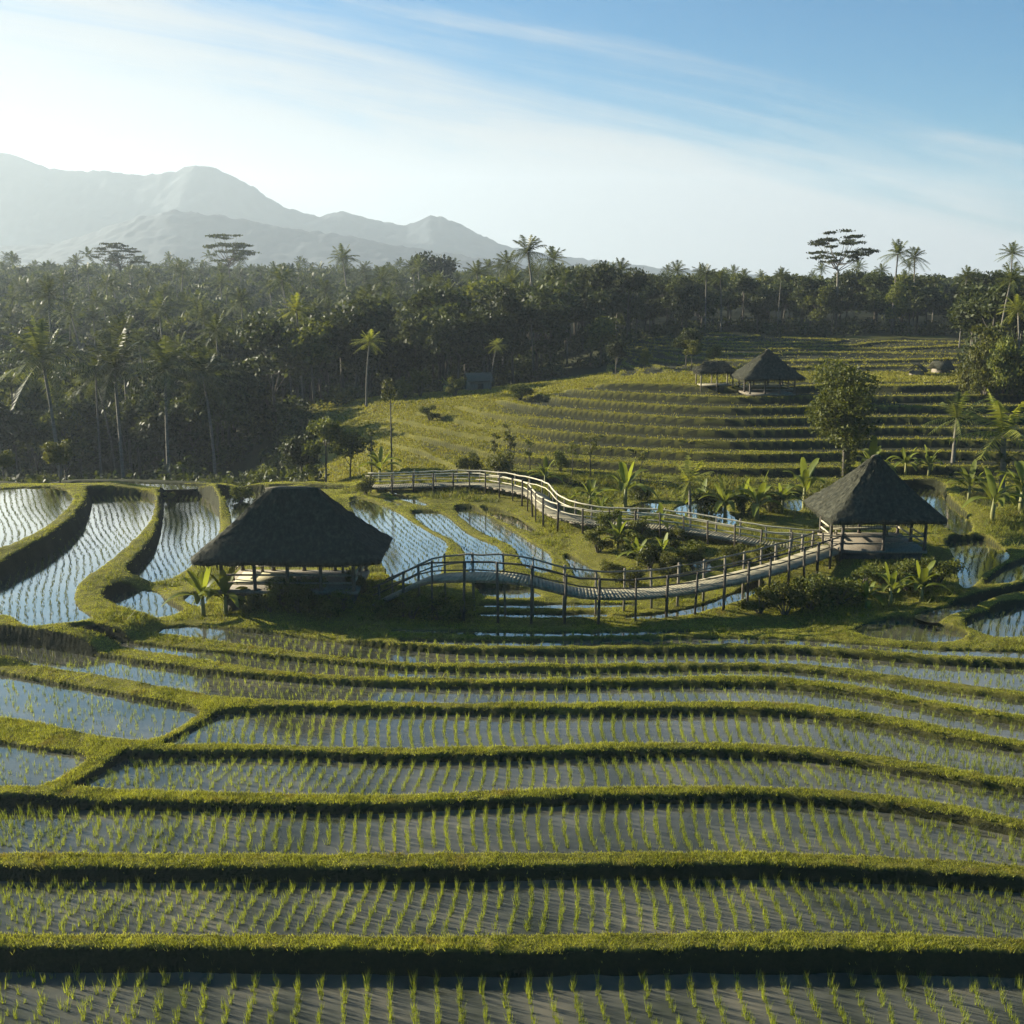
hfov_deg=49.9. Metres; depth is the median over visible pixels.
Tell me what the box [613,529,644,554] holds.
shrub
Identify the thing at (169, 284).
coconut palm
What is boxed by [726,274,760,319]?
broadleaf tree
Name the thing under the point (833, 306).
broadleaf tree
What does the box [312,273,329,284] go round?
coconut palm
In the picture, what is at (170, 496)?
shrub
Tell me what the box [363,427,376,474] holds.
slender tree
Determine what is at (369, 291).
coconut palm
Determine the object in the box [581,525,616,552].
shrub
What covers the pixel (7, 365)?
broadleaf tree
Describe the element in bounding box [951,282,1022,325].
broadleaf tree
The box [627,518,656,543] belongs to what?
shrub
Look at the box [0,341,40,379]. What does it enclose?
broadleaf tree
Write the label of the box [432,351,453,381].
broadleaf tree
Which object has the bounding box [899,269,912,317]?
coconut palm
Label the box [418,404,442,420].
shrub
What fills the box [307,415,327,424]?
shrub
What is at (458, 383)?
shrub
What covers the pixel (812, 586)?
shrub
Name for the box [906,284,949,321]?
broadleaf tree
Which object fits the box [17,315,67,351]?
broadleaf tree
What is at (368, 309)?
broadleaf tree
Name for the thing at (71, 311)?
coconut palm
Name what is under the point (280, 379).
broadleaf tree
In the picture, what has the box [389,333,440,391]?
broadleaf tree
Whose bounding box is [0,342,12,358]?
broadleaf tree
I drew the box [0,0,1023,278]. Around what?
sky
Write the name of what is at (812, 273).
coconut palm
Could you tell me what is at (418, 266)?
coconut palm
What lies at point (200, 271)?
coconut palm
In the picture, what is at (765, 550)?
shrub
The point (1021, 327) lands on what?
broadleaf tree
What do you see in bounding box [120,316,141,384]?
coconut palm
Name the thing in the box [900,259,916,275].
coconut palm
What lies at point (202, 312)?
coconut palm
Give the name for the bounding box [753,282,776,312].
broadleaf tree
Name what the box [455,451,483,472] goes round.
shrub
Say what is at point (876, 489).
thatched pavilion
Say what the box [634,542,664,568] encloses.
shrub
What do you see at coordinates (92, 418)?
broadleaf tree
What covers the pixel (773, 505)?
shrub
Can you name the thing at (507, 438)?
slender tree
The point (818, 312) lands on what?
broadleaf tree
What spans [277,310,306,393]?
broadleaf tree
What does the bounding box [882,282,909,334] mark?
broadleaf tree
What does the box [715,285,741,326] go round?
broadleaf tree
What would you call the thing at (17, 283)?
coconut palm
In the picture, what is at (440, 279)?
coconut palm
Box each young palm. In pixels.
[660,455,720,516]
[923,391,993,462]
[949,389,1023,497]
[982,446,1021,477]
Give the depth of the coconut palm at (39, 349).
134.43 m
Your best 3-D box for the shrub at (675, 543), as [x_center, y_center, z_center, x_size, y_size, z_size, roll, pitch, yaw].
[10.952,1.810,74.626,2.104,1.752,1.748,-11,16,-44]
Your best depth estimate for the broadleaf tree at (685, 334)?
147.24 m
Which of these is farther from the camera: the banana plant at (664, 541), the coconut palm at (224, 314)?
the coconut palm at (224, 314)
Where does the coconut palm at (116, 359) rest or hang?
on the ground at (566, 961)
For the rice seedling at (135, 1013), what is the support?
on the water
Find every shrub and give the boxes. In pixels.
[163,491,175,500]
[229,483,252,502]
[238,593,261,615]
[252,463,297,481]
[264,576,296,605]
[297,576,329,606]
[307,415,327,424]
[343,568,368,599]
[355,475,375,494]
[395,376,414,398]
[410,368,430,395]
[416,591,458,622]
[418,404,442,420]
[444,377,465,395]
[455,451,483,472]
[485,449,514,474]
[507,382,533,399]
[552,449,569,470]
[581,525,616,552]
[594,509,629,538]
[599,558,625,575]
[612,566,646,586]
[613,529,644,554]
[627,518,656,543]
[629,482,653,500]
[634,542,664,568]
[657,550,687,575]
[665,525,688,547]
[676,539,706,561]
[692,489,724,517]
[718,543,752,564]
[732,494,761,517]
[737,584,780,613]
[748,487,790,511]
[752,542,780,561]
[762,580,811,614]
[783,571,835,609]
[801,484,827,510]
[821,576,867,605]
[845,563,884,591]
[865,563,899,583]
[888,558,923,590]
[915,556,966,586]
[955,344,995,391]
[967,366,999,394]
[978,340,1014,395]
[984,345,1023,396]
[1006,362,1023,396]
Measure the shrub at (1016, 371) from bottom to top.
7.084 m
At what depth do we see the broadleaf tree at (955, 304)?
159.72 m
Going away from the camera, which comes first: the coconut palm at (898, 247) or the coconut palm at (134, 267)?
the coconut palm at (898, 247)
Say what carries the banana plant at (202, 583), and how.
on the ground at (566, 961)
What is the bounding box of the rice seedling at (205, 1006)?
[199,996,207,1009]
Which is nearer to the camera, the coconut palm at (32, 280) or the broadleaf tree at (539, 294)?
the broadleaf tree at (539, 294)
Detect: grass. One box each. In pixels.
[307,332,1023,494]
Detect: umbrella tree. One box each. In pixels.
[90,242,150,277]
[202,233,259,279]
[806,228,879,330]
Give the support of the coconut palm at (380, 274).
on the ground at (566, 961)
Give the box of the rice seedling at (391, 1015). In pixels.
[387,1008,394,1020]
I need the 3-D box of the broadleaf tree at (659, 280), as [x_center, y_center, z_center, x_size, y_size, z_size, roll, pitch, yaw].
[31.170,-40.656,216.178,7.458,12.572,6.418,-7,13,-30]
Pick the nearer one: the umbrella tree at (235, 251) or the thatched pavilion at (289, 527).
the thatched pavilion at (289, 527)
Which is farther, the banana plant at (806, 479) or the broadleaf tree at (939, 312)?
the broadleaf tree at (939, 312)
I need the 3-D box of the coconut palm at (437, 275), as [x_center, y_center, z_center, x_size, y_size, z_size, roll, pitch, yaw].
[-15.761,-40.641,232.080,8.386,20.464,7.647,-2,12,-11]
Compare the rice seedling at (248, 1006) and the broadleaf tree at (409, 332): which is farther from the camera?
the broadleaf tree at (409, 332)
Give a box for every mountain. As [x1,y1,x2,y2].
[0,153,758,278]
[0,209,540,272]
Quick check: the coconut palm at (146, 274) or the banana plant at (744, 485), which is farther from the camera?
the coconut palm at (146, 274)
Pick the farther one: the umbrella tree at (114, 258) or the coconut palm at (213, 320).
the umbrella tree at (114, 258)
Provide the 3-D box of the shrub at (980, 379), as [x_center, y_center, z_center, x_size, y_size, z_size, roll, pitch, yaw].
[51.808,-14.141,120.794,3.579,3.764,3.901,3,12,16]
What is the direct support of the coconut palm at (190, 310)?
on the ground at (566, 961)
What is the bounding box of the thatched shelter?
[692,361,736,391]
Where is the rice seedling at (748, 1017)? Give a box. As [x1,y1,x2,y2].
[742,1009,751,1020]
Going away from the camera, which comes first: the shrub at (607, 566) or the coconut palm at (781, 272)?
the shrub at (607, 566)
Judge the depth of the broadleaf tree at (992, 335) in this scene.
125.02 m
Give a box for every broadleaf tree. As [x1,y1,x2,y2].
[0,326,15,346]
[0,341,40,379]
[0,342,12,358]
[0,361,38,379]
[0,367,30,379]
[0,369,59,466]
[0,395,38,448]
[0,449,15,480]
[1,388,45,463]
[2,326,22,345]
[9,329,57,355]
[10,409,58,475]
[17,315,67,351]
[30,353,78,378]
[31,403,94,479]
[40,439,75,482]
[46,361,100,385]
[46,390,107,477]
[47,363,103,463]
[57,376,130,467]
[82,319,108,351]
[86,314,129,356]
[95,325,138,381]
[101,376,128,395]
[101,387,163,479]
[120,344,158,382]
[120,369,168,460]
[125,303,175,330]
[125,322,171,362]
[128,406,191,473]
[135,352,194,454]
[137,355,176,381]
[148,393,216,471]
[157,313,208,340]
[174,372,254,466]
[175,349,269,450]
[182,326,256,427]
[183,331,201,348]
[208,346,260,437]
[229,319,267,329]
[233,335,267,414]
[234,330,273,411]
[237,312,309,422]
[249,379,295,415]
[259,353,309,401]
[273,303,325,401]
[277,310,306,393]
[277,344,322,404]
[277,431,320,470]
[278,308,331,402]
[279,317,341,403]
[301,298,323,310]
[301,416,345,481]
[303,304,377,388]
[312,359,339,399]
[318,368,336,402]
[328,367,354,391]
[330,293,395,395]
[330,294,387,392]
[331,430,367,479]
[337,312,373,397]
[368,321,396,396]
[389,311,416,380]
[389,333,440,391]
[391,306,413,377]
[395,282,470,382]
[399,310,430,367]
[400,318,422,392]
[409,250,459,291]
[411,301,468,379]
[417,295,478,378]
[420,313,490,389]
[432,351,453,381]
[456,275,508,369]
[456,292,539,371]
[459,306,514,371]
[467,285,504,365]
[491,282,541,383]
[503,282,533,366]
[519,281,580,374]
[524,275,582,364]
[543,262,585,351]
[569,288,611,365]
[571,275,617,322]
[572,316,585,334]
[573,267,585,332]
[575,260,626,315]
[583,315,618,366]
[605,339,627,373]
[606,289,626,322]
[609,267,647,341]
[629,277,662,333]
[633,271,662,337]
[639,348,650,369]
[652,273,679,332]
[657,288,684,323]
[662,272,711,326]
[669,284,698,331]
[671,327,704,367]
[682,339,702,369]
[689,288,720,327]
[690,271,722,321]
[698,269,733,329]
[705,344,722,360]
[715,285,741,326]
[717,272,740,325]
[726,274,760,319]
[746,295,772,332]
[751,287,781,328]
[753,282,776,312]
[756,274,779,323]
[766,280,796,325]
[774,273,793,325]
[777,271,802,322]
[784,276,840,327]
[787,276,806,318]
[789,275,817,333]
[802,284,834,334]
[803,356,883,477]
[818,289,847,334]
[828,268,865,326]
[829,272,859,324]
[853,269,892,329]
[853,286,888,312]
[861,290,890,332]
[877,278,902,328]
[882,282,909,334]
[886,272,921,330]
[906,273,941,331]
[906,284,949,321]
[915,276,931,326]
[931,298,950,330]
[945,287,1004,341]
[946,278,964,328]
[948,294,992,353]
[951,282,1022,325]
[957,270,1004,293]
[963,279,1023,344]
[967,324,1008,355]
[995,335,1019,393]
[1006,304,1023,345]
[1008,283,1023,344]
[1009,348,1023,401]
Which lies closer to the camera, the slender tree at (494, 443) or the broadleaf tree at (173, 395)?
the slender tree at (494, 443)
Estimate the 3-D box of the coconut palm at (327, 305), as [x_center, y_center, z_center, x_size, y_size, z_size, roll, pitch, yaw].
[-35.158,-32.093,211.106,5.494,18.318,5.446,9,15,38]
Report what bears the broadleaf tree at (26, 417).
on the ground at (566, 961)
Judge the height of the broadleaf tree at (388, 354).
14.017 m
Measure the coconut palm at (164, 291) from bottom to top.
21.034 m
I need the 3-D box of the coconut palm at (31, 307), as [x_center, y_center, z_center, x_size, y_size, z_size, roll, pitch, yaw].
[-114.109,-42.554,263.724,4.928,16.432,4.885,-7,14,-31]
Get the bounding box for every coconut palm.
[0,303,31,326]
[0,315,99,478]
[0,370,28,473]
[0,382,15,472]
[9,277,25,292]
[11,275,30,284]
[13,279,41,300]
[24,274,41,294]
[24,300,37,318]
[24,301,54,318]
[27,274,74,356]
[38,271,57,296]
[53,268,76,350]
[53,300,86,348]
[60,313,84,341]
[65,345,86,358]
[66,253,86,285]
[66,328,157,478]
[72,352,117,477]
[73,363,121,475]
[75,262,98,299]
[78,305,108,353]
[84,290,108,315]
[88,295,116,319]
[90,339,114,362]
[93,312,149,471]
[94,273,119,317]
[100,280,121,298]
[109,269,125,298]
[115,335,219,475]
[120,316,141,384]
[121,264,141,289]
[121,328,159,368]
[125,263,140,280]
[125,286,157,307]
[131,343,151,363]
[136,269,161,288]
[140,291,180,347]
[141,276,156,290]
[151,283,178,310]
[163,281,177,290]
[167,344,245,475]
[168,262,184,316]
[168,291,193,316]
[169,257,190,285]
[169,331,193,355]
[170,261,198,291]
[174,278,186,291]
[177,306,199,326]
[178,290,213,315]
[187,300,220,328]
[189,310,240,447]
[192,264,208,281]
[210,271,233,304]
[211,261,234,291]
[218,286,233,306]
[219,288,260,323]
[219,308,234,324]
[226,299,245,317]
[232,267,247,279]
[253,264,269,275]
[254,278,282,305]
[255,310,271,321]
[262,266,305,307]
[266,264,293,306]
[276,292,315,404]
[283,317,303,409]
[285,263,301,293]
[287,284,311,306]
[294,262,308,280]
[301,273,321,288]
[306,298,331,314]
[307,279,340,313]
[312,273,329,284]
[316,296,337,390]
[327,243,360,285]
[333,264,356,285]
[349,286,367,378]
[351,329,386,406]
[353,262,373,279]
[355,284,389,389]
[366,266,399,295]
[380,262,396,283]
[380,286,402,381]
[385,268,408,289]
[393,279,407,293]
[400,257,414,289]
[407,254,430,279]
[415,274,434,292]
[419,270,445,286]
[419,275,456,375]
[441,278,458,367]
[451,270,467,284]
[460,260,493,354]
[480,259,496,276]
[488,250,525,279]
[488,338,507,389]
[489,259,508,279]
[496,270,530,367]
[506,234,551,370]
[519,265,541,334]
[520,299,546,377]
[527,261,547,334]
[535,246,571,346]
[553,269,579,365]
[615,257,634,340]
[661,263,673,273]
[667,260,689,321]
[687,262,707,319]
[693,264,716,333]
[704,269,735,331]
[727,264,739,318]
[739,268,752,324]
[754,269,765,277]
[772,266,792,334]
[805,270,817,277]
[812,263,829,276]
[848,260,869,317]
[874,263,889,321]
[877,239,916,332]
[897,246,930,332]
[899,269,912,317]
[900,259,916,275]
[924,273,946,319]
[955,265,979,347]
[989,261,1023,330]
[995,240,1023,330]
[996,294,1023,348]
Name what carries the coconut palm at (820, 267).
on the ground at (566, 961)
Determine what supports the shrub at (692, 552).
on the ground at (566, 961)
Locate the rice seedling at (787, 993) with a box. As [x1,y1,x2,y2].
[781,981,790,996]
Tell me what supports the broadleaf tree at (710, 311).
on the ground at (566, 961)
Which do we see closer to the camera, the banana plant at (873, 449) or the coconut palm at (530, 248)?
the banana plant at (873, 449)
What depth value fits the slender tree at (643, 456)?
92.98 m
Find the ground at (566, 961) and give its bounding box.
[0,307,1023,978]
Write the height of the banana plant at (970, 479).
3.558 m
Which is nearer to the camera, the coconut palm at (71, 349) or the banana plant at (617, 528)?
the banana plant at (617, 528)
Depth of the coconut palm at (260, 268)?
406.62 m
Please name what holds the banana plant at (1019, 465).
on the ground at (566, 961)
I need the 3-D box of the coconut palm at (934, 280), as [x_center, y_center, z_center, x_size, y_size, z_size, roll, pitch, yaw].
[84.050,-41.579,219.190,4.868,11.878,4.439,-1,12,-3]
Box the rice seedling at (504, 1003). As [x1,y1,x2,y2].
[500,995,509,1007]
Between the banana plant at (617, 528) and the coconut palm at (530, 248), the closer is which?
the banana plant at (617, 528)
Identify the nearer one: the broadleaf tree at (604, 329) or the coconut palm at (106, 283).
the broadleaf tree at (604, 329)
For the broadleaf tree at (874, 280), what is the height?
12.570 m
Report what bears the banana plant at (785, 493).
on the ground at (566, 961)
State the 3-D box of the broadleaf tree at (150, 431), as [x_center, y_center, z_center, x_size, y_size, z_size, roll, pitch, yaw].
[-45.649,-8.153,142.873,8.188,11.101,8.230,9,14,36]
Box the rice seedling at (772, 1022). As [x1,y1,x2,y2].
[769,1013,777,1023]
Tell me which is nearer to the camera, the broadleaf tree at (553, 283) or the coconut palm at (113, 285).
the broadleaf tree at (553, 283)
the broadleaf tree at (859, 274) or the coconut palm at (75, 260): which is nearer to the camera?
the broadleaf tree at (859, 274)
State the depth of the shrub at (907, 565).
64.78 m
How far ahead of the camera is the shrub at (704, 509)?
83.15 m
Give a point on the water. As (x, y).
(586, 988)
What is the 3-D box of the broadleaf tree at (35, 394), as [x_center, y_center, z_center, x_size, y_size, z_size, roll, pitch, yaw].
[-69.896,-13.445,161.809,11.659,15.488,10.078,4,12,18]
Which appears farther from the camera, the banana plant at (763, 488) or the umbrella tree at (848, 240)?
the umbrella tree at (848, 240)
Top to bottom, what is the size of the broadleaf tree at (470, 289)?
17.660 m
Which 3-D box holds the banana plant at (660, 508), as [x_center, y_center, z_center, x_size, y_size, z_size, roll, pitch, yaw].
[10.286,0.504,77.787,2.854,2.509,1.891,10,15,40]
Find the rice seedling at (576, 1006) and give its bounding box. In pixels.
[572,994,582,1008]
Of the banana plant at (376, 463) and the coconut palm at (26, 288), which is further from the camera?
the coconut palm at (26, 288)
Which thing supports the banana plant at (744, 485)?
on the ground at (566, 961)
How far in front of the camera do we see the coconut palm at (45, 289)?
192.73 m
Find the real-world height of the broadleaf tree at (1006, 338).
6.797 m
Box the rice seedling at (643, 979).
[639,972,646,984]
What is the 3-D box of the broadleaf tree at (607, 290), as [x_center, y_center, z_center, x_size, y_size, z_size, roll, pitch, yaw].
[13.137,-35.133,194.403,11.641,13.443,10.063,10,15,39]
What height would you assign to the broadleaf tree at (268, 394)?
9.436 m
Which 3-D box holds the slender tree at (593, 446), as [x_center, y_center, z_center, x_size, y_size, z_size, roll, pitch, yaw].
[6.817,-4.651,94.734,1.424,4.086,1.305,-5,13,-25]
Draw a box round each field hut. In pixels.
[463,372,493,390]
[905,362,927,375]
[927,361,954,373]
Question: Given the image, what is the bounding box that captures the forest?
[0,246,1020,351]
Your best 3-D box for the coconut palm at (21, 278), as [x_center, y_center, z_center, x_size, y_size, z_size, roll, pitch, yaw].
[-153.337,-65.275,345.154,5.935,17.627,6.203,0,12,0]
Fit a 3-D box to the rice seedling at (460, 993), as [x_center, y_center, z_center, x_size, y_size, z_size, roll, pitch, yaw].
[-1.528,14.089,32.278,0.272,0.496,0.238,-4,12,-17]
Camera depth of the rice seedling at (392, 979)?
33.07 m
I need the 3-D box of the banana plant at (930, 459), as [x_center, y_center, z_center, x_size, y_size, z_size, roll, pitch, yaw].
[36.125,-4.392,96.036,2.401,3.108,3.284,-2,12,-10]
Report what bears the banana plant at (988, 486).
on the ground at (566, 961)
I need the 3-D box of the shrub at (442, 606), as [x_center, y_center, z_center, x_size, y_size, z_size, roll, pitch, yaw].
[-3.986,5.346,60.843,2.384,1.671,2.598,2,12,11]
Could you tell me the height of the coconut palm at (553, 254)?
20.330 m
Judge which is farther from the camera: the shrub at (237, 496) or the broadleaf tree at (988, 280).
the broadleaf tree at (988, 280)
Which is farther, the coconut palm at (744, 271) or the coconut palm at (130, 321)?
the coconut palm at (744, 271)
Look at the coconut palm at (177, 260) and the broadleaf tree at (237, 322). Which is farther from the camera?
the coconut palm at (177, 260)
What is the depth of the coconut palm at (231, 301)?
262.75 m
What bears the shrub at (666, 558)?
on the ground at (566, 961)
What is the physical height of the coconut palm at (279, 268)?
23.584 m
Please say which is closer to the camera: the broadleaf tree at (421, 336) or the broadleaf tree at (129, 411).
the broadleaf tree at (129, 411)
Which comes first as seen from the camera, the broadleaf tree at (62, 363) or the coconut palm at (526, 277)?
the broadleaf tree at (62, 363)
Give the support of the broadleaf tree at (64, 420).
on the ground at (566, 961)
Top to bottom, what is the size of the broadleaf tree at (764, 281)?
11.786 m
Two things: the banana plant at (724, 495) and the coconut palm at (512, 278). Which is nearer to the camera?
the banana plant at (724, 495)
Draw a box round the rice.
[0,482,1023,1023]
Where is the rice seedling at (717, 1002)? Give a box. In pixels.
[713,993,721,1006]
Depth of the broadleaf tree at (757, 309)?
209.99 m
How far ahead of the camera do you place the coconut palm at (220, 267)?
338.66 m
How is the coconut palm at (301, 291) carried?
on the ground at (566, 961)
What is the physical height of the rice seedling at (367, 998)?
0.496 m
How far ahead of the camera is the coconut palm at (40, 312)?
241.69 m
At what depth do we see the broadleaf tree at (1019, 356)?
118.85 m
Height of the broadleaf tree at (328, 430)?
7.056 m
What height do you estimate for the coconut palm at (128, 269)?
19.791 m
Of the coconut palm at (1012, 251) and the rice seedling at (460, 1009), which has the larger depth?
the coconut palm at (1012, 251)
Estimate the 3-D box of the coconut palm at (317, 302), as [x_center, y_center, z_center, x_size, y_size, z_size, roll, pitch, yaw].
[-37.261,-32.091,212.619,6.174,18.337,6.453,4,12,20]
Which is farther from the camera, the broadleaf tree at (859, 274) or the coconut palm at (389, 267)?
the coconut palm at (389, 267)
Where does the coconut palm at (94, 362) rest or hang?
on the ground at (566, 961)
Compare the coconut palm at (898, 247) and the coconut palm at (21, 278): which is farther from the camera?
the coconut palm at (21, 278)
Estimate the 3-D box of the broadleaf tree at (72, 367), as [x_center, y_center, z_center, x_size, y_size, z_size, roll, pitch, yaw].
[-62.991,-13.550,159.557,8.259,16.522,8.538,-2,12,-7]
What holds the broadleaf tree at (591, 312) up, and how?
on the ground at (566, 961)
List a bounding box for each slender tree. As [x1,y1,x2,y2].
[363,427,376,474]
[380,378,397,471]
[489,433,500,452]
[502,424,516,456]
[523,439,533,471]
[566,442,579,474]
[582,434,600,476]
[638,451,647,482]
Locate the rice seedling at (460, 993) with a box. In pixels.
[456,985,463,1000]
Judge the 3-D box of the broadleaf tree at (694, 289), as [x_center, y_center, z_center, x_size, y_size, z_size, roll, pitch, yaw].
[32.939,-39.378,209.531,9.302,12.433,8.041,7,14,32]
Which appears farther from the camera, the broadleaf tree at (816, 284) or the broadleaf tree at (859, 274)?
the broadleaf tree at (859, 274)
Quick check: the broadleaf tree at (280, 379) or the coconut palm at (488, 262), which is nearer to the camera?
the broadleaf tree at (280, 379)
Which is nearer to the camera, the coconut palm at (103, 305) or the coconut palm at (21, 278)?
the coconut palm at (103, 305)
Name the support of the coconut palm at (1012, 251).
on the ground at (566, 961)
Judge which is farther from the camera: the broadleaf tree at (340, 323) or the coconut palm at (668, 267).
the coconut palm at (668, 267)
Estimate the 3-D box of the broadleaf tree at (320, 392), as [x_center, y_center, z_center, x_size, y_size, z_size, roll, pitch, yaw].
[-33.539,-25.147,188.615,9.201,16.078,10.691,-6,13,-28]
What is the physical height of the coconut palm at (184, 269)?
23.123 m
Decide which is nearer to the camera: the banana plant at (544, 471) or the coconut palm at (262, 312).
the banana plant at (544, 471)
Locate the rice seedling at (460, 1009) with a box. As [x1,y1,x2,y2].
[457,1002,466,1012]
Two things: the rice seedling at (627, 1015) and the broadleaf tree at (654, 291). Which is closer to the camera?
the rice seedling at (627, 1015)
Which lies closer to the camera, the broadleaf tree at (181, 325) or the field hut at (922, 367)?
the field hut at (922, 367)
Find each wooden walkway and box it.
[368,469,837,549]
[372,531,845,624]
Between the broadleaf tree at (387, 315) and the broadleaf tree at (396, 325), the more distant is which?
the broadleaf tree at (396, 325)
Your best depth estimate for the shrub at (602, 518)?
76.15 m
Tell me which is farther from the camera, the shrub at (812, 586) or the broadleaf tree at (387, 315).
the broadleaf tree at (387, 315)
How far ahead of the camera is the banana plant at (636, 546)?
70.09 m
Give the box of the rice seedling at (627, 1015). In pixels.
[623,1007,631,1020]
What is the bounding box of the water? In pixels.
[0,482,1023,1023]
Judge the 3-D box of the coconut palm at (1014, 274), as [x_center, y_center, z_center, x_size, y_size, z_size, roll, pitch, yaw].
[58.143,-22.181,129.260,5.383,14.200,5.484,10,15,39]
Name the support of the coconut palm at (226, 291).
on the ground at (566, 961)
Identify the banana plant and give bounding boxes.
[161,566,229,616]
[193,566,253,614]
[357,446,402,482]
[439,372,458,390]
[527,456,564,486]
[570,479,611,507]
[587,461,657,509]
[589,494,613,513]
[599,514,635,551]
[616,537,656,566]
[643,502,679,529]
[654,533,676,555]
[678,479,712,514]
[698,474,751,517]
[729,478,760,513]
[737,470,784,518]
[760,483,804,513]
[775,457,824,507]
[848,581,884,608]
[850,435,896,473]
[866,561,920,606]
[886,447,918,474]
[897,560,950,601]
[916,444,942,475]
[945,460,985,499]
[962,467,1023,521]
[994,461,1023,512]
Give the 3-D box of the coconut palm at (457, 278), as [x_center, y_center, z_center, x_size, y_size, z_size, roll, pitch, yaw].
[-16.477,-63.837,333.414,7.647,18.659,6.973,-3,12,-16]
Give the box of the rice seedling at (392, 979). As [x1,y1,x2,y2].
[386,974,394,982]
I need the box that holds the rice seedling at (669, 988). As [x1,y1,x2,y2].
[665,978,670,990]
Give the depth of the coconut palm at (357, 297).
206.30 m
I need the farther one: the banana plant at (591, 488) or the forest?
the forest
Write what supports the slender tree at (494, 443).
on the ground at (566, 961)
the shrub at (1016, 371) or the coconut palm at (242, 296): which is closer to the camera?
the shrub at (1016, 371)
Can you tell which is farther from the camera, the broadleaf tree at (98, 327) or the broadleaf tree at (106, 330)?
the broadleaf tree at (98, 327)
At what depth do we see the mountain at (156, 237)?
2014.38 m
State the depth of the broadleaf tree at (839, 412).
90.81 m
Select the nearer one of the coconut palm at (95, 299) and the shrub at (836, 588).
the shrub at (836, 588)
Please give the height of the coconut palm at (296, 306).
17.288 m
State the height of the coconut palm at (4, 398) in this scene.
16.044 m
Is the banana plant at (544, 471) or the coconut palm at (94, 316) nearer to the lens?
the banana plant at (544, 471)
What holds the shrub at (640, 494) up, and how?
on the ground at (566, 961)
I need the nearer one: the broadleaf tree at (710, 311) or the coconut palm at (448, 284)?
the coconut palm at (448, 284)
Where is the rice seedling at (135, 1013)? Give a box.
[130,1004,140,1018]
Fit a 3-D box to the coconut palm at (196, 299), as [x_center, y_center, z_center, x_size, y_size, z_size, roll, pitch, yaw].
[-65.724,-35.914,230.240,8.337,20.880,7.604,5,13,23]
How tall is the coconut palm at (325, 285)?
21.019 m
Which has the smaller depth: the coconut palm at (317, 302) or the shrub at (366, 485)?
the shrub at (366, 485)
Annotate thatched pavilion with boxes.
[188,486,393,610]
[730,349,805,396]
[800,454,949,559]
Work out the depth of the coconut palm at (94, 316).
220.20 m
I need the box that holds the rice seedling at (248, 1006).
[247,999,252,1012]
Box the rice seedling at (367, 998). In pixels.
[363,991,372,1003]
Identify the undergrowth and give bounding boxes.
[0,315,1023,486]
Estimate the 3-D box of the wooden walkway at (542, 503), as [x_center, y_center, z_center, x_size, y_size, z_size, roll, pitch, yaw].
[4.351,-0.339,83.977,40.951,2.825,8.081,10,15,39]
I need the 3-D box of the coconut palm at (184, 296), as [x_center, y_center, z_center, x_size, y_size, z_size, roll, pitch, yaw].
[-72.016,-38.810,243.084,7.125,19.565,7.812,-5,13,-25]
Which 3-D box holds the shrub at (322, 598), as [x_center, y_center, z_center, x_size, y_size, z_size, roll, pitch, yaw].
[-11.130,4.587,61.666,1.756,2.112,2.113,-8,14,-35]
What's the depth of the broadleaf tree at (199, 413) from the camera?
139.92 m
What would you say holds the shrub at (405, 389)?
on the ground at (566, 961)
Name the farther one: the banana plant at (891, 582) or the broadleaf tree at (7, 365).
the broadleaf tree at (7, 365)
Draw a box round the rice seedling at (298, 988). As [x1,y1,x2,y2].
[293,980,301,991]
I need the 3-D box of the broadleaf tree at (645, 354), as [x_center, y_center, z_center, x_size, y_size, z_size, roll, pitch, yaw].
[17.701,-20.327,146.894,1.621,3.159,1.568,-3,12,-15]
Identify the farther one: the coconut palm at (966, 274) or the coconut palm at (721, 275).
the coconut palm at (721, 275)
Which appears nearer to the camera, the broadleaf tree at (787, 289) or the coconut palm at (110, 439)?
the coconut palm at (110, 439)
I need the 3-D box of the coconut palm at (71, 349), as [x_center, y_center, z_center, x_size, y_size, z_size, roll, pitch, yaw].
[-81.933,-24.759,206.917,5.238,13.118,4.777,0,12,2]
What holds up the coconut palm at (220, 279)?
on the ground at (566, 961)
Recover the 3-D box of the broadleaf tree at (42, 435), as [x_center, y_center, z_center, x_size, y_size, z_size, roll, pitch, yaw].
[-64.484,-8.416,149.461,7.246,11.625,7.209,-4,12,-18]
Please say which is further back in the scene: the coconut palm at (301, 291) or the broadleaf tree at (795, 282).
the coconut palm at (301, 291)
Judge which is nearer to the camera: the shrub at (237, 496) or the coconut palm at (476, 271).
the shrub at (237, 496)
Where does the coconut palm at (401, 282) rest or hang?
on the ground at (566, 961)
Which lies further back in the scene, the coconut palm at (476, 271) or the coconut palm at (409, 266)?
the coconut palm at (409, 266)
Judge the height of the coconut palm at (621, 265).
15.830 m
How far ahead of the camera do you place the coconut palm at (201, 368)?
135.01 m
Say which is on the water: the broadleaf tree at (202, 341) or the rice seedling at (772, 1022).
the rice seedling at (772, 1022)
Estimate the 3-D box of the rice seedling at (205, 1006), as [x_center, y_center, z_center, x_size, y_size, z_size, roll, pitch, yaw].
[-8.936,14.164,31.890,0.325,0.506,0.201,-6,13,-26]
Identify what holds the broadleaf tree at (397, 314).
on the ground at (566, 961)

